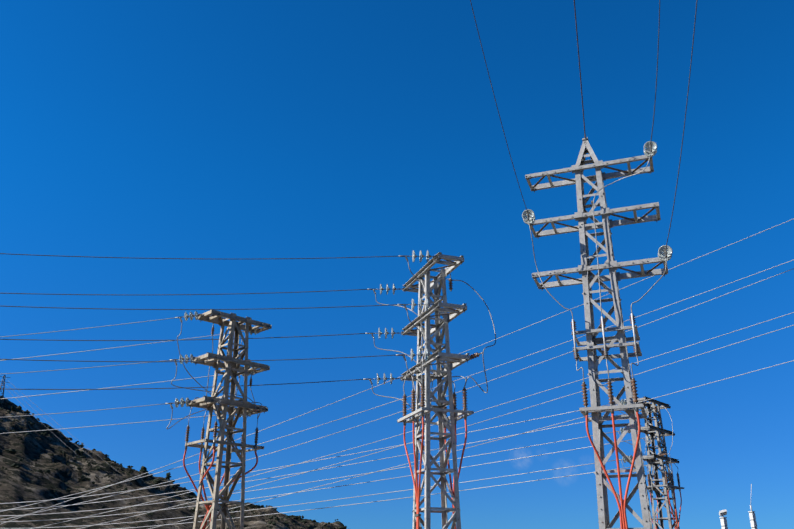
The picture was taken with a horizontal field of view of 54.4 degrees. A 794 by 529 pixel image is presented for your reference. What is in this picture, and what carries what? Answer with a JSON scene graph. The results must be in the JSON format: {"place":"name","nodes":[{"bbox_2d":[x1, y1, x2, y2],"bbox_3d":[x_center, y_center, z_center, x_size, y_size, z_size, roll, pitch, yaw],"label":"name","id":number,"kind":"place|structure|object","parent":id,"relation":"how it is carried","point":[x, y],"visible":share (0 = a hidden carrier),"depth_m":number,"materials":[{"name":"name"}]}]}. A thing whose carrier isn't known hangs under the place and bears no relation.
{"place":"outdoors","nodes":[
{"label":"outdoors","id":0,"kind":"place"},
{"bbox_2d":[0,396,345,528],"bbox_3d":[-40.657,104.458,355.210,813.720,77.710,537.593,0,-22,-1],"label":"hillside terrain","id":1,"kind":"structure","parent":0,"point":[17,485],"depth_m":225.64,"materials":[{"name":"brown soil"}]},
{"bbox_2d":[0,375,115,469],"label":"trees","id":2,"kind":"object","parent":1,"relation":"on","point":[3,383],"visible":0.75,"depth_m":331.60,"materials":[{"name":"grey"}]},
{"bbox_2d":[11,406,171,479],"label":"ridge pine trees","id":3,"kind":"object","parent":1,"relation":"on","point":[144,470],"visible":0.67,"depth_m":347.37,"materials":[{"name":"green plant"}]},
{"bbox_2d":[0,395,346,528],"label":"ridge shrubs","id":4,"kind":"object","parent":1,"relation":"on","point":[44,433],"visible":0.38,"depth_m":277.37,"materials":[{"name":"brown plant"}]},
{"bbox_2d":[0,0,793,528],"label":"sky","id":5,"kind":"structure","parent":0,"point":[232,135],"materials":[{"name":"blue"}]},
{"label":"ground","id":6,"kind":"structure","parent":0,"visible":0},
{"bbox_2d":[165,310,271,528],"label":"transmission tower","id":7,"kind":"structure","parent":6,"relation":"on","point":[234,369],"depth_m":22.90,"materials":[{"name":"beige metal"}]},
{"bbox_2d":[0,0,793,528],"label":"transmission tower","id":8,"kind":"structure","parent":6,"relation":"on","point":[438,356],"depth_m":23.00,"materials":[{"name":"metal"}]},
{"bbox_2d":[522,0,672,528],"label":"transmission tower","id":9,"kind":"structure","parent":6,"relation":"on","point":[588,280],"depth_m":19.85,"materials":[{"name":"grey metal"}]},
{"bbox_2d":[616,396,683,528],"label":"transmission tower","id":10,"kind":"structure","parent":6,"relation":"on","point":[651,456],"depth_m":40.73,"materials":[{"name":"metal"}]},
{"bbox_2d":[719,509,727,528],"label":"pole","id":11,"kind":"object","parent":6,"relation":"on","point":[723,521],"visible":1,"depth_m":54.49,"materials":[{"name":"white metal"}]},
{"bbox_2d":[748,484,757,528],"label":"antenna","id":12,"kind":"object","parent":6,"relation":"on","point":[752,516],"visible":1,"depth_m":57.30,"materials":[{"name":"white paint"}]}
]}

